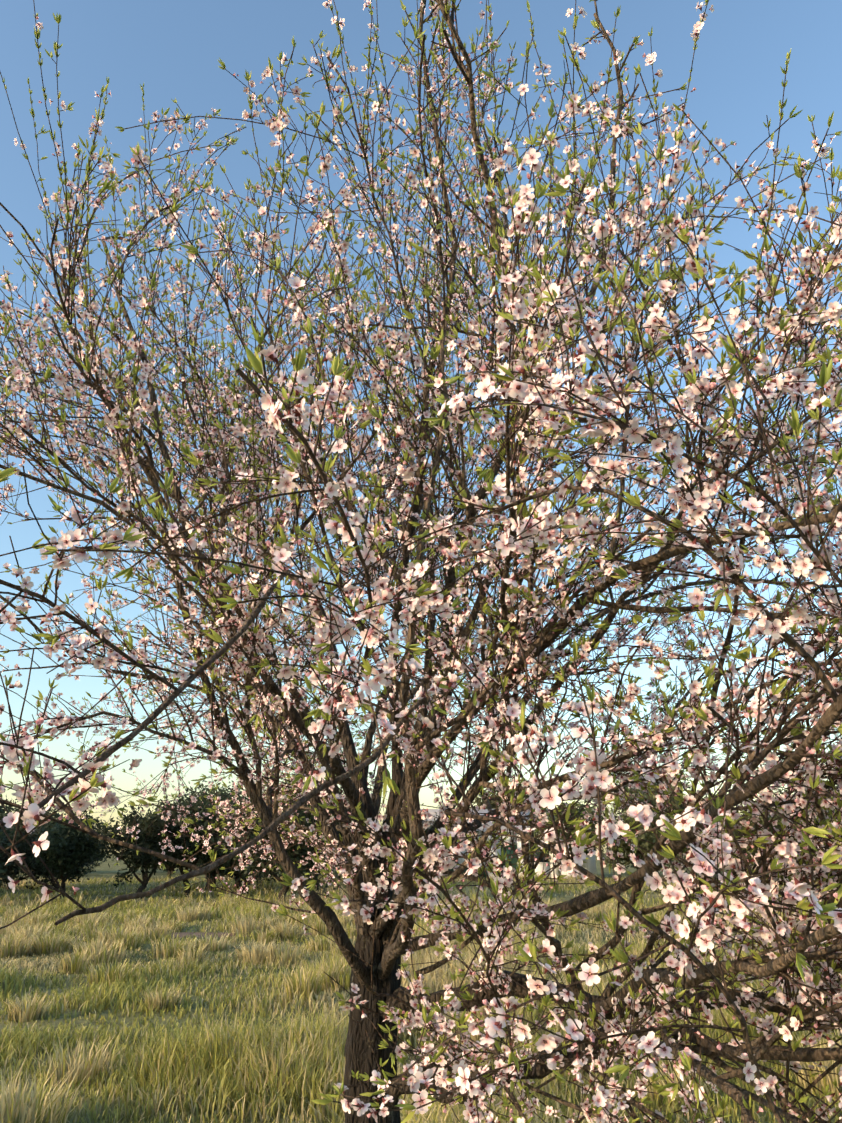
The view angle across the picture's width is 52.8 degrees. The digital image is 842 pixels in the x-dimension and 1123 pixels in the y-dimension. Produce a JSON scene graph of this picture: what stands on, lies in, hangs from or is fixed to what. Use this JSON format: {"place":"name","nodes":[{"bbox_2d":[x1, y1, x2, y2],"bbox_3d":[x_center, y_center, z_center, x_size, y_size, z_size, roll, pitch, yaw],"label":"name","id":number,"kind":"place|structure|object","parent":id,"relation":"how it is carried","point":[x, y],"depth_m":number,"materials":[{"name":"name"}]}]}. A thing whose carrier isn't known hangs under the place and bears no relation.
{"place":"outdoors","nodes":[
{"label":"outdoors","id":0,"kind":"place"},
{"bbox_2d":[75,931,311,939],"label":"dirt track","id":1,"kind":"structure","parent":0,"point":[196,934],"depth_m":17.04,"materials":[{"name":"soil"}]},
{"bbox_2d":[0,854,841,1122],"bbox_3d":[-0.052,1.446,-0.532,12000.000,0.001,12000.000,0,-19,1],"label":"ground","id":2,"kind":"structure","parent":0,"point":[103,869],"depth_m":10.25,"materials":[{"name":"green plant"}]},
{"bbox_2d":[0,773,839,902],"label":"scrub trees","id":3,"kind":"object","parent":2,"relation":"on","point":[65,840],"depth_m":32.23,"materials":[{"name":"green plant"}]},
{"bbox_2d":[0,0,841,1122],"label":"almond tree","id":4,"kind":"object","parent":2,"relation":"on","point":[374,954],"depth_m":2.00,"materials":[{"name":"pink plant"}]},
{"bbox_2d":[434,832,596,878],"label":"farm building walls","id":5,"kind":"structure","parent":2,"relation":"on","point":[590,865],"depth_m":55.27,"materials":[{"name":"white paint"}]},
{"bbox_2d":[420,809,554,831],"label":"farm building roof","id":6,"kind":"structure","parent":5,"relation":"on","point":[432,811],"depth_m":57.81,"materials":[{"name":"grey"}]},
{"bbox_2d":[0,0,841,853],"label":"sky","id":7,"kind":"structure","parent":0,"point":[173,48],"materials":[{"name":"blue"}]},
{"bbox_2d":[445,845,548,878],"bbox_3d":[5.774,19.569,55.478,9.300,2.200,0.240,0,-19,1],"label":"farm door trim","id":8,"kind":"structure","parent":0,"point":[513,861],"depth_m":55.54,"materials":[{"name":"white"}]},
{"bbox_2d":[451,843,561,861],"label":"farm building glazing","id":9,"kind":"structure","parent":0,"point":[537,857],"depth_m":55.61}
]}

